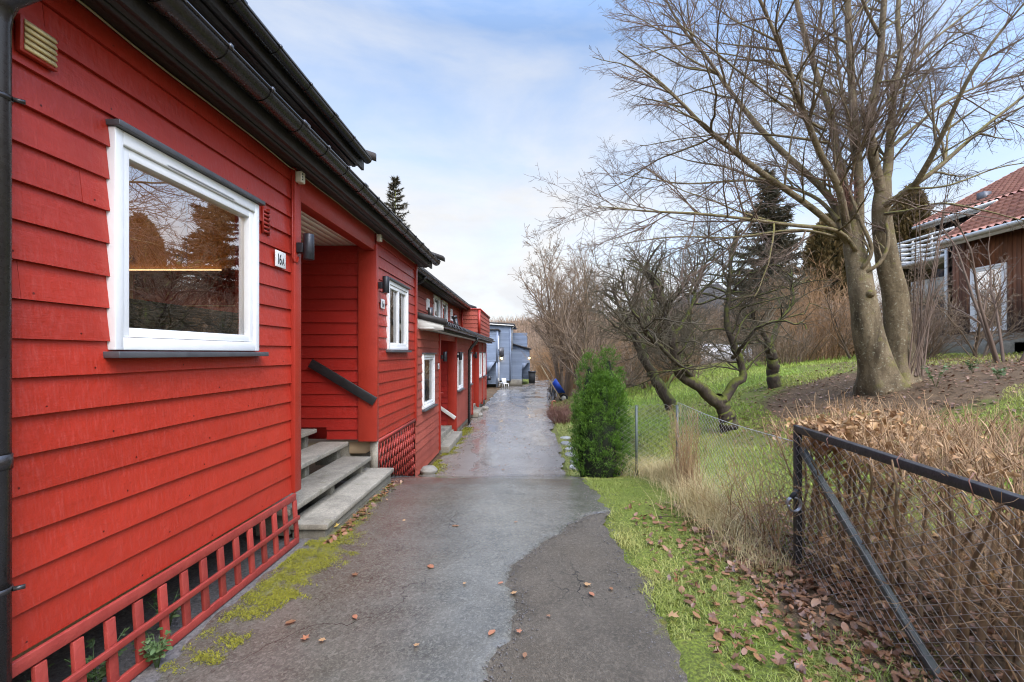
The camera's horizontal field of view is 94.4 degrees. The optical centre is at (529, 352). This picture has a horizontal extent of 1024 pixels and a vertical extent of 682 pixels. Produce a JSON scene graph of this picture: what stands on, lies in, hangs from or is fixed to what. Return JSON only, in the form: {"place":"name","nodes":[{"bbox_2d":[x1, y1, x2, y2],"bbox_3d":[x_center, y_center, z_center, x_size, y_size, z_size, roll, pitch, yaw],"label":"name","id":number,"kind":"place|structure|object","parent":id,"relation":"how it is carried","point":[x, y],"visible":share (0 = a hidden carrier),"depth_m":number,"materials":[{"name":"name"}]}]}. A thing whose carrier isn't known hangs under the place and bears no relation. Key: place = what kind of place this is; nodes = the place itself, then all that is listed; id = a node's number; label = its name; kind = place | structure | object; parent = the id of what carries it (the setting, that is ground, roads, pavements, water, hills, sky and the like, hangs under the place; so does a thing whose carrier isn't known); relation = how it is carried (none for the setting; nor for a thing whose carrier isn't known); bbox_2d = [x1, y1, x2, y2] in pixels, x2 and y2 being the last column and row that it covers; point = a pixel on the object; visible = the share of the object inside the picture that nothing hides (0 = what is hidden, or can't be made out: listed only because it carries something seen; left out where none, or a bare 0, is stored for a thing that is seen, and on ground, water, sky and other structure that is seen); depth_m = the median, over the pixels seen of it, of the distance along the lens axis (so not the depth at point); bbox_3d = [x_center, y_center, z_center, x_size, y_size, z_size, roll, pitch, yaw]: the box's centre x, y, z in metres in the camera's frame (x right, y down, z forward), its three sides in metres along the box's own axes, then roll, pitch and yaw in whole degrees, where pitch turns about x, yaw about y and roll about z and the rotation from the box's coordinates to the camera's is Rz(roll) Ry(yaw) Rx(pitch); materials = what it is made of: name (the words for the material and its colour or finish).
{"place":"outdoors","nodes":[
{"label":"outdoors","id":0,"kind":"place"},
{"bbox_2d":[420,375,565,475],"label":"path","id":1,"kind":"structure","parent":0,"point":[503,424],"depth_m":13.10,"materials":[{"name":"asphalt"}]},
{"bbox_2d":[420,465,437,474],"bbox_3d":[-2.020,2.349,9.505,0.349,0.180,0.344,0,0,0],"label":"foundation stone","id":2,"kind":"object","parent":1,"relation":"on","point":[428,469],"visible":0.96,"depth_m":9.39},
{"bbox_2d":[432,425,476,473],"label":"moss","id":3,"kind":"object","parent":1,"relation":"on","point":[464,432],"visible":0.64,"depth_m":11.67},
{"bbox_2d":[447,405,549,470],"bbox_3d":[-0.653,2.455,16.607,2.544,0.116,14.000,0,0,0],"label":"leaf scatter","id":4,"kind":"object","parent":1,"relation":"on","point":[500,442],"visible":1,"depth_m":12.32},
{"bbox_2d":[502,378,508,387],"bbox_3d":[-1.775,2.202,34.346,0.384,0.689,0.488,0,0,-29],"label":"garden chair","id":5,"kind":"object","parent":1,"relation":"on","point":[504,382],"visible":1,"depth_m":34.44,"materials":[{"name":"white paint"}]},
{"bbox_2d":[528,371,535,383],"bbox_3d":[0.185,1.993,38.550,0.630,0.990,0.700,0,0,0],"label":"wheelie bin","id":6,"kind":"object","parent":1,"relation":"on","point":[531,374],"visible":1,"depth_m":38.27,"materials":[{"name":"black plastic"}]},
{"bbox_2d":[546,380,554,400],"bbox_3d":[1.113,1.990,24.909,0.585,1.078,1.644,0,0,7],"label":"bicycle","id":7,"kind":"object","parent":1,"relation":"on","point":[549,390],"visible":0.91,"depth_m":25.10,"materials":[{"name":"grey metal"}]},
{"bbox_2d":[246,0,1023,322],"label":"sky","id":8,"kind":"structure","parent":0,"point":[460,101],"materials":[{"name":"blue"}]},
{"bbox_2d":[309,329,1023,681],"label":"ground","id":9,"kind":"structure","parent":0,"point":[697,653],"depth_m":4.80,"materials":[{"name":"plant"}]},
{"bbox_2d":[12,476,410,681],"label":"gravel strip","id":10,"kind":"object","parent":9,"relation":"on","point":[59,670],"visible":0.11,"depth_m":3.14,"materials":[{"name":"gravel"}]},
{"bbox_2d":[48,627,129,681],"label":"weed","id":11,"kind":"object","parent":10,"relation":"on","point":[94,674],"visible":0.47,"depth_m":2.40,"materials":[{"name":"green plant"}]},
{"bbox_2d":[132,627,172,668],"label":"weed","id":12,"kind":"object","parent":10,"relation":"on","point":[154,651],"visible":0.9,"depth_m":2.61,"materials":[{"name":"green plant"}]},
{"bbox_2d":[144,589,190,625],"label":"weed","id":13,"kind":"object","parent":10,"relation":"on","point":[171,615],"visible":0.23,"depth_m":2.95,"materials":[{"name":"green plant"}]},
{"bbox_2d":[0,0,444,681],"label":"row house","id":14,"kind":"structure","parent":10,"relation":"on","point":[184,360],"depth_m":2.80,"materials":[{"name":"red paint"}]},
{"bbox_2d":[12,493,299,681],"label":"lattice panel","id":15,"kind":"object","parent":14,"relation":"attached to","point":[35,660],"visible":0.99,"depth_m":2.76,"materials":[{"name":"red paint"}]},
{"bbox_2d":[103,119,268,357],"bbox_3d":[-2.170,-0.591,3.120,0.140,1.236,1.390,0,0,0],"label":"window","id":16,"kind":"structure","parent":14,"relation":"in","point":[183,248],"depth_m":2.93,"materials":[{"name":"white paint"}]},
{"bbox_2d":[275,250,285,268],"bbox_3d":[-2.163,-0.810,4.112,0.014,0.140,0.165,0,0,0],"label":"number plate","id":17,"kind":"object","parent":14,"relation":"attached to","point":[280,259],"visible":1,"depth_m":4.10,"materials":[{"name":"white ceramic"}]},
{"bbox_2d":[296,233,313,260],"bbox_3d":[-2.071,-0.980,4.385,0.148,0.236,0.096,0,0,0],"label":"wall lamp","id":18,"kind":"object","parent":14,"relation":"attached to","point":[305,247],"visible":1,"depth_m":4.35,"materials":[{"name":"metal"}]},
{"bbox_2d":[381,299,384,308],"bbox_3d":[-2.163,-0.720,6.982,0.014,0.140,0.165,0,0,0],"label":"number plate","id":19,"kind":"object","parent":14,"relation":"attached to","point":[382,303],"visible":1,"depth_m":6.97,"materials":[{"name":"white ceramic"}]},
{"bbox_2d":[378,276,388,292],"bbox_3d":[-2.071,-0.970,6.740,0.148,0.236,0.096,0,0,0],"label":"wall lamp","id":20,"kind":"object","parent":14,"relation":"attached to","point":[383,285],"visible":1,"depth_m":6.71,"materials":[{"name":"metal"}]},
{"bbox_2d":[378,418,415,475],"bbox_3d":[-2.180,1.761,7.878,0.040,1.033,2.245,0,0,0],"label":"diamond trellis","id":21,"kind":"object","parent":14,"relation":"attached to","point":[405,447],"visible":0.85,"depth_m":7.96,"materials":[{"name":"red paint"}]},
{"bbox_2d":[384,277,411,351],"bbox_3d":[-2.170,-0.581,7.830,0.140,1.146,1.240,0,0,0],"label":"window","id":22,"kind":"structure","parent":14,"relation":"in","point":[397,297],"depth_m":7.81,"materials":[{"name":"white paint"}]},
{"bbox_2d":[370,441,377,467],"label":"concrete pillar","id":23,"kind":"structure","parent":10,"relation":"on","point":[374,454],"depth_m":6.70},
{"bbox_2d":[256,429,393,537],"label":"porch steps","id":24,"kind":"structure","parent":9,"relation":"on","point":[327,511],"depth_m":5.36,"materials":[{"name":"concrete"}]},
{"bbox_2d":[340,438,392,476],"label":"foundation wall","id":25,"kind":"structure","parent":9,"relation":"on","point":[344,451],"depth_m":7.41,"materials":[{"name":"concrete"}]},
{"bbox_2d":[157,475,610,681],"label":"path surface","id":26,"kind":"object","parent":9,"relation":"on","point":[397,595],"visible":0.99,"depth_m":3.40,"materials":[{"name":"asphalt"}]},
{"bbox_2d":[156,483,398,674],"bbox_3d":[-1.763,1.746,4.514,0.618,0.046,3.964,0,0,0],"label":"moss","id":27,"kind":"object","parent":26,"relation":"on","point":[278,599],"visible":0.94,"depth_m":3.48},
{"bbox_2d":[323,480,403,543],"bbox_3d":[-1.772,1.728,5.393,0.228,0.082,2.226,0,0,0],"label":"leaf drift","id":28,"kind":"object","parent":26,"relation":"on","point":[343,530],"visible":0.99,"depth_m":4.95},
{"bbox_2d":[156,477,686,681],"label":"grit","id":29,"kind":"object","parent":26,"relation":"on","point":[532,586],"visible":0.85,"depth_m":3.31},
{"bbox_2d":[384,176,410,227],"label":"spruce tree","id":30,"kind":"object","parent":9,"relation":"on","point":[395,182],"visible":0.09,"depth_m":30.43,"materials":[{"name":"green plant"}]},
{"bbox_2d":[395,267,494,475],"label":"row house","id":31,"kind":"structure","parent":9,"relation":"on","point":[452,393],"depth_m":13.74,"materials":[{"name":"red paint"}]},
{"bbox_2d":[426,298,429,310],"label":"upper window","id":32,"kind":"structure","parent":31,"relation":"in","point":[428,300],"depth_m":12.75,"materials":[{"name":"white paint"}]},
{"bbox_2d":[422,353,437,411],"bbox_3d":[-2.176,0.594,10.200,0.152,1.196,1.220,0,0,0],"label":"window","id":33,"kind":"structure","parent":31,"relation":"in","point":[428,359],"depth_m":10.38,"materials":[{"name":"white paint"}]},
{"bbox_2d":[433,295,440,317],"bbox_3d":[-2.794,-1.340,14.170,0.092,0.700,0.900,0,0,0],"label":"upper window","id":34,"kind":"structure","parent":31,"relation":"in","point":[437,300],"depth_m":14.43,"materials":[{"name":"white paint"}]},
{"bbox_2d":[441,352,446,360],"bbox_3d":[-2.071,0.090,11.450,0.148,0.236,0.096,0,0,0],"label":"wall lamp","id":35,"kind":"object","parent":31,"relation":"attached to","point":[444,356],"visible":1,"depth_m":11.41,"materials":[{"name":"metal"}]},
{"bbox_2d":[441,300,447,320],"bbox_3d":[-2.794,-1.330,15.425,0.092,0.680,0.950,0,0,0],"label":"upper window","id":36,"kind":"structure","parent":31,"relation":"in","point":[444,309],"depth_m":15.74,"materials":[{"name":"white paint"}]},
{"bbox_2d":[457,352,464,391],"bbox_3d":[-2.176,0.574,14.830,0.152,1.196,1.160,0,0,0],"label":"window","id":37,"kind":"structure","parent":31,"relation":"in","point":[459,362],"depth_m":15.06,"materials":[{"name":"white paint"}]},
{"bbox_2d":[471,352,472,384],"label":"window","id":38,"kind":"structure","parent":31,"relation":"in","point":[471,352],"depth_m":17.59,"materials":[{"name":"white paint"}]},
{"bbox_2d":[479,352,482,378],"bbox_3d":[-2.176,0.534,20.935,0.152,1.156,1.030,0,0,0],"label":"window","id":39,"kind":"structure","parent":31,"relation":"in","point":[480,353],"depth_m":21.25,"materials":[{"name":"white paint"}]},
{"bbox_2d":[483,352,486,376],"bbox_3d":[-2.176,0.534,22.660,0.152,1.156,0.980,0,0,0],"label":"window","id":40,"kind":"structure","parent":31,"relation":"in","point":[484,353],"depth_m":22.99,"materials":[{"name":"white paint"}]},
{"bbox_2d":[486,329,500,386],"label":"blue house","id":41,"kind":"structure","parent":9,"relation":"on","point":[493,357],"depth_m":33.49,"materials":[{"name":"grey paint"}]},
{"bbox_2d":[487,322,530,386],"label":"blue house","id":42,"kind":"structure","parent":9,"relation":"on","point":[514,365],"depth_m":36.26,"materials":[{"name":"grey paint"}]},
{"bbox_2d":[514,315,588,384],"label":"twiggy tree","id":43,"kind":"object","parent":9,"relation":"on","point":[547,359],"visible":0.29,"depth_m":30.93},
{"bbox_2d":[541,366,567,401],"bbox_3d":[1.236,1.555,23.600,1.358,1.833,0.771,0,0,0],"label":"wheelbarrow","id":44,"kind":"object","parent":9,"relation":"on","point":[557,387],"visible":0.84,"depth_m":23.34,"materials":[{"name":"blue plastic"}]},
{"bbox_2d":[540,399,572,416],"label":"bare shrub","id":45,"kind":"object","parent":9,"relation":"on","point":[558,406],"visible":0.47,"depth_m":18.09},
{"bbox_2d":[545,405,572,423],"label":"bare shrub","id":46,"kind":"object","parent":9,"relation":"on","point":[561,418],"visible":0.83,"depth_m":16.53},
{"bbox_2d":[508,224,611,399],"bbox_3d":[1.530,-1.902,24.406,5.236,8.814,7.017,0,0,0],"label":"bare tree","id":47,"kind":"object","parent":9,"relation":"on","point":[567,386],"visible":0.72,"depth_m":23.30,"materials":[{"name":"plant"}]},
{"bbox_2d":[561,441,570,446],"bbox_3d":[0.971,2.451,12.581,0.283,0.124,0.581,0,0,0],"label":"edging stone","id":48,"kind":"object","parent":9,"relation":"on","point":[565,443],"visible":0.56,"depth_m":12.49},
{"bbox_2d":[550,355,593,388],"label":"bare shrub","id":49,"kind":"object","parent":9,"relation":"on","point":[571,376],"visible":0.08,"depth_m":27.36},
{"bbox_2d":[533,235,618,379],"bbox_3d":[3.232,-3.361,33.995,5.786,11.020,8.283,0,0,30],"label":"bare tree","id":50,"kind":"object","parent":9,"relation":"on","point":[584,259],"visible":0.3,"depth_m":34.05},
{"bbox_2d":[545,309,622,393],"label":"twiggy tree","id":51,"kind":"object","parent":9,"relation":"on","point":[570,368],"visible":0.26,"depth_m":21.91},
{"bbox_2d":[484,512,687,681],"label":"path old surface","id":52,"kind":"object","parent":9,"relation":"on","point":[581,634],"visible":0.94,"depth_m":3.08,"materials":[{"name":"asphalt"}]},
{"bbox_2d":[534,265,640,399],"bbox_3d":[2.322,-0.845,19.815,4.580,5.836,3.907,0,0,-30],"label":"bare tree","id":53,"kind":"object","parent":9,"relation":"on","point":[572,341],"visible":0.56,"depth_m":19.63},
{"bbox_2d":[536,307,658,391],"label":"twiggy tree","id":54,"kind":"object","parent":9,"relation":"on","point":[629,366],"visible":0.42,"depth_m":18.25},
{"bbox_2d":[565,337,634,388],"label":"bare shrub","id":55,"kind":"object","parent":9,"relation":"on","point":[605,366],"visible":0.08,"depth_m":21.35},
{"bbox_2d":[567,343,634,478],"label":"thuja","id":56,"kind":"object","parent":9,"relation":"on","point":[598,443],"visible":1,"depth_m":7.32,"materials":[{"name":"green plant"}]},
{"bbox_2d":[550,396,665,476],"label":"edge grass","id":57,"kind":"structure","parent":9,"relation":"on","point":[560,427],"depth_m":13.96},
{"bbox_2d":[589,319,642,378],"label":"bare shrub","id":58,"kind":"object","parent":9,"relation":"on","point":[630,349],"visible":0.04,"depth_m":25.73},
{"bbox_2d":[571,260,663,361],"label":"bare tree","id":59,"kind":"object","parent":9,"relation":"on","point":[638,280],"visible":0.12,"depth_m":27.23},
{"bbox_2d":[529,336,717,380],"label":"brushwood","id":60,"kind":"object","parent":9,"relation":"on","point":[541,374],"visible":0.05,"depth_m":44.92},
{"bbox_2d":[567,299,685,388],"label":"twiggy tree","id":61,"kind":"object","parent":9,"relation":"on","point":[631,353],"visible":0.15,"depth_m":18.92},
{"bbox_2d":[592,342,693,384],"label":"bare shrub","id":62,"kind":"object","parent":9,"relation":"on","point":[628,360],"visible":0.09,"depth_m":21.48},
{"bbox_2d":[621,260,682,321],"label":"bare tree","id":63,"kind":"object","parent":9,"relation":"on","point":[652,289],"visible":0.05,"depth_m":28.68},
{"bbox_2d":[586,262,722,410],"bbox_3d":[3.139,-0.461,13.580,4.832,4.742,2.837,0,0,-30],"label":"apple tree","id":64,"kind":"object","parent":9,"relation":"on","point":[668,399],"visible":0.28,"depth_m":13.08,"materials":[{"name":"brown plant"}]},
{"bbox_2d":[636,357,699,383],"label":"bare shrub","id":65,"kind":"object","parent":9,"relation":"on","point":[667,377],"visible":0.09,"depth_m":19.17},
{"bbox_2d":[632,288,740,371],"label":"bush","id":66,"kind":"object","parent":9,"relation":"on","point":[696,331],"visible":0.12,"depth_m":20.20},
{"bbox_2d":[659,404,718,493],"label":"dead stalks","id":67,"kind":"object","parent":9,"relation":"on","point":[688,461],"visible":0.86,"depth_m":5.94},
{"bbox_2d":[571,193,821,433],"bbox_3d":[3.041,-0.716,8.755,4.136,5.286,5.192,0,0,25],"label":"apple tree","id":68,"kind":"object","parent":9,"relation":"on","point":[718,402],"visible":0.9,"depth_m":8.94,"materials":[{"name":"brown plant"}]},
{"bbox_2d":[657,515,736,521],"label":"fallen branch","id":69,"kind":"object","parent":9,"relation":"on","point":[682,517],"visible":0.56,"depth_m":4.92,"materials":[{"name":"wood"}]},
{"bbox_2d":[616,402,792,559],"bbox_3d":[2.094,1.340,5.686,0.713,1.238,3.592,0,0,-13],"label":"chain link fence","id":70,"kind":"object","parent":9,"relation":"on","point":[637,429],"visible":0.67,"depth_m":5.38,"materials":[{"name":"metal"}]},
{"bbox_2d":[677,307,738,378],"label":"bush","id":71,"kind":"object","parent":9,"relation":"on","point":[691,357],"visible":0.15,"depth_m":17.27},
{"bbox_2d":[683,302,740,363],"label":"bare shrub","id":72,"kind":"object","parent":9,"relation":"on","point":[709,325],"visible":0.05,"depth_m":26.86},
{"bbox_2d":[674,283,753,358],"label":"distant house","id":73,"kind":"structure","parent":9,"relation":"on","point":[718,302],"depth_m":43.40,"materials":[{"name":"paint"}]},
{"bbox_2d":[700,344,751,363],"bbox_3d":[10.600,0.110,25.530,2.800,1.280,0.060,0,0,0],"label":"house","id":74,"kind":"structure","parent":9,"relation":"on","point":[716,349],"depth_m":25.50,"materials":[{"name":"white paint"}]},
{"bbox_2d":[685,283,770,359],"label":"bare shrub","id":75,"kind":"object","parent":9,"relation":"on","point":[720,321],"visible":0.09,"depth_m":28.23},
{"bbox_2d":[698,251,813,362],"bbox_3d":[9.543,-1.809,20.227,6.050,4.698,4.822,0,0,-43],"label":"twiggy tree","id":76,"kind":"object","parent":9,"relation":"on","point":[757,360],"visible":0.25,"depth_m":20.05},
{"bbox_2d":[711,167,805,355],"bbox_3d":[14.763,-5.439,29.268,7.717,12.023,7.320,0,0,0],"label":"spruce tree","id":77,"kind":"object","parent":9,"relation":"on","point":[783,240],"visible":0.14,"depth_m":28.42,"materials":[{"name":"green plant"}]},
{"bbox_2d":[674,427,851,563],"bbox_3d":[2.168,1.262,4.397,1.547,1.019,1.333,0,0,-44],"label":"bramble","id":78,"kind":"object","parent":9,"relation":"on","point":[770,518],"visible":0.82,"depth_m":4.30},
{"bbox_2d":[714,261,834,388],"bbox_3d":[5.896,-0.642,11.820,3.500,3.649,2.918,0,0,0],"label":"apple tree","id":79,"kind":"object","parent":9,"relation":"on","point":[773,378],"visible":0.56,"depth_m":11.91,"materials":[{"name":"brown plant"}]},
{"bbox_2d":[713,307,836,366],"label":"bare shrub","id":80,"kind":"object","parent":9,"relation":"on","point":[783,349],"visible":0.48,"depth_m":16.56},
{"bbox_2d":[527,0,1023,395],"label":"beech tree","id":81,"kind":"object","parent":9,"relation":"on","point":[889,356],"visible":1,"depth_m":8.68,"materials":[{"name":"brown plant"}]},
{"bbox_2d":[815,158,880,210],"bbox_3d":[5.997,-3.244,9.091,0.902,1.129,1.092,0,0,-13],"label":"twig nest","id":82,"kind":"object","parent":81,"relation":"on","point":[848,200],"visible":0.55,"depth_m":8.92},
{"bbox_2d":[720,292,832,358],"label":"bare shrub","id":83,"kind":"object","parent":9,"relation":"on","point":[761,324],"visible":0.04,"depth_m":23.37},
{"bbox_2d":[582,448,983,681],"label":"verge grass","id":84,"kind":"structure","parent":9,"relation":"on","point":[670,600],"depth_m":3.32,"materials":[{"name":"plant"}]},
{"bbox_2d":[668,610,678,616],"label":"maple leaf","id":85,"kind":"object","parent":84,"relation":"on","point":[673,614],"visible":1,"depth_m":3.07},
{"bbox_2d":[747,267,879,352],"bbox_3d":[14.446,-2.136,24.028,7.660,4.820,6.636,0,0,0],"label":"bare shrub","id":86,"kind":"object","parent":9,"relation":"on","point":[794,306],"visible":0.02,"depth_m":22.86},
{"bbox_2d":[745,275,882,362],"bbox_3d":[10.581,-1.302,17.878,4.755,3.411,5.962,0,0,0],"label":"bare shrub","id":87,"kind":"object","parent":9,"relation":"on","point":[836,352],"visible":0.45,"depth_m":17.08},
{"bbox_2d":[761,260,881,355],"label":"twiggy tree","id":88,"kind":"object","parent":9,"relation":"on","point":[800,294],"visible":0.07,"depth_m":22.15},
{"bbox_2d":[625,489,1017,681],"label":"leaf litter","id":89,"kind":"object","parent":9,"relation":"on","point":[844,614],"visible":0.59,"depth_m":3.13,"materials":[{"name":"plant"}]},
{"bbox_2d":[799,213,854,354],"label":"conifer","id":90,"kind":"object","parent":9,"relation":"on","point":[817,243],"visible":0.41,"depth_m":22.81,"materials":[{"name":"green plant"}]},
{"bbox_2d":[662,357,1023,507],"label":"leaf mould","id":91,"kind":"object","parent":9,"relation":"on","point":[996,366],"visible":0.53,"depth_m":9.28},
{"bbox_2d":[777,264,915,355],"bbox_3d":[13.179,-1.865,20.607,5.229,4.309,5.855,0,0,14],"label":"bare shrub","id":92,"kind":"object","parent":9,"relation":"on","point":[823,310],"visible":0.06,"depth_m":20.41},
{"bbox_2d":[755,248,938,359],"bbox_3d":[11.492,-1.847,19.069,6.813,4.341,6.624,0,0,0],"label":"bare shrub","id":93,"kind":"object","parent":9,"relation":"on","point":[853,349],"visible":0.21,"depth_m":18.30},
{"bbox_2d":[790,278,909,359],"bbox_3d":[11.234,-1.183,16.527,3.069,2.990,3.850,0,0,9],"label":"bush","id":94,"kind":"object","parent":9,"relation":"on","point":[843,342],"visible":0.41,"depth_m":16.40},
{"bbox_2d":[728,387,1023,681],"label":"hedge","id":95,"kind":"object","parent":9,"relation":"on","point":[915,444],"visible":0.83,"depth_m":3.05,"materials":[{"name":"brown plant"}]},
{"bbox_2d":[823,258,958,341],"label":"twiggy tree","id":96,"kind":"object","parent":9,"relation":"on","point":[937,290],"visible":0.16,"depth_m":15.89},
{"bbox_2d":[793,425,1023,681],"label":"wire gate panel","id":97,"kind":"structure","parent":9,"relation":"on","point":[975,487],"depth_m":2.81,"materials":[{"name":"black paint"}]},
{"bbox_2d":[785,489,801,512],"bbox_3d":[2.104,1.175,3.774,0.121,0.184,0.055,0,0,-5],"label":"cable lock","id":98,"kind":"object","parent":97,"relation":"hanging from","point":[793,495],"visible":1,"depth_m":3.76,"materials":[{"name":"grey metal"}]},
{"bbox_2d":[892,182,934,307],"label":"conifer","id":99,"kind":"object","parent":9,"relation":"on","point":[904,230],"visible":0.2,"depth_m":22.10,"materials":[{"name":"green plant"}]},
{"bbox_2d":[920,363,951,386],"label":"weed","id":100,"kind":"object","parent":9,"relation":"on","point":[931,377],"visible":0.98,"depth_m":8.20,"materials":[{"name":"green plant"}]},
{"bbox_2d":[880,279,998,358],"bbox_3d":[11.634,-0.941,14.260,3.296,2.416,3.574,0,0,33],"label":"bare shrub","id":101,"kind":"object","parent":9,"relation":"on","point":[937,333],"visible":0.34,"depth_m":13.57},
{"bbox_2d":[897,166,1023,353],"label":"tiled house","id":102,"kind":"structure","parent":9,"relation":"on","point":[1004,238],"depth_m":15.96,"materials":[{"name":"brown wood"}]},
{"bbox_2d":[970,262,1006,331],"bbox_3d":[14.994,-1.780,15.480,0.092,2.140,1.200,0,0,0],"label":"glazed door","id":103,"kind":"structure","parent":102,"relation":"in","point":[980,271],"depth_m":15.42,"materials":[{"name":"white paint"}]},
{"bbox_2d":[910,260,1023,356],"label":"twiggy tree","id":104,"kind":"object","parent":9,"relation":"on","point":[978,334],"visible":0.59,"depth_m":13.01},
{"bbox_2d":[917,202,1023,362],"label":"bare tree","id":105,"kind":"object","parent":9,"relation":"on","point":[983,319],"visible":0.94,"depth_m":10.85,"materials":[{"name":"plant"}]},
{"bbox_2d":[965,359,981,372],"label":"weed","id":106,"kind":"object","parent":9,"relation":"on","point":[968,364],"visible":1,"depth_m":8.98,"materials":[{"name":"green plant"}]},
{"bbox_2d":[988,364,1009,378],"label":"weed","id":107,"kind":"object","parent":9,"relation":"on","point":[999,372],"visible":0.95,"depth_m":8.01,"materials":[{"name":"green plant"}]},
{"bbox_2d":[490,312,882,367],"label":"wooded hillside","id":108,"kind":"structure","parent":0,"point":[523,326],"depth_m":118.25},
{"bbox_2d":[613,443,816,575],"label":"dry grass","id":109,"kind":"structure","parent":0,"point":[658,470],"depth_m":4.93,"materials":[{"name":"plant"}]},
{"bbox_2d":[619,352,1023,547],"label":"lawn grass","id":110,"kind":"structure","parent":0,"point":[815,362],"depth_m":11.06,"materials":[{"name":"plant"}]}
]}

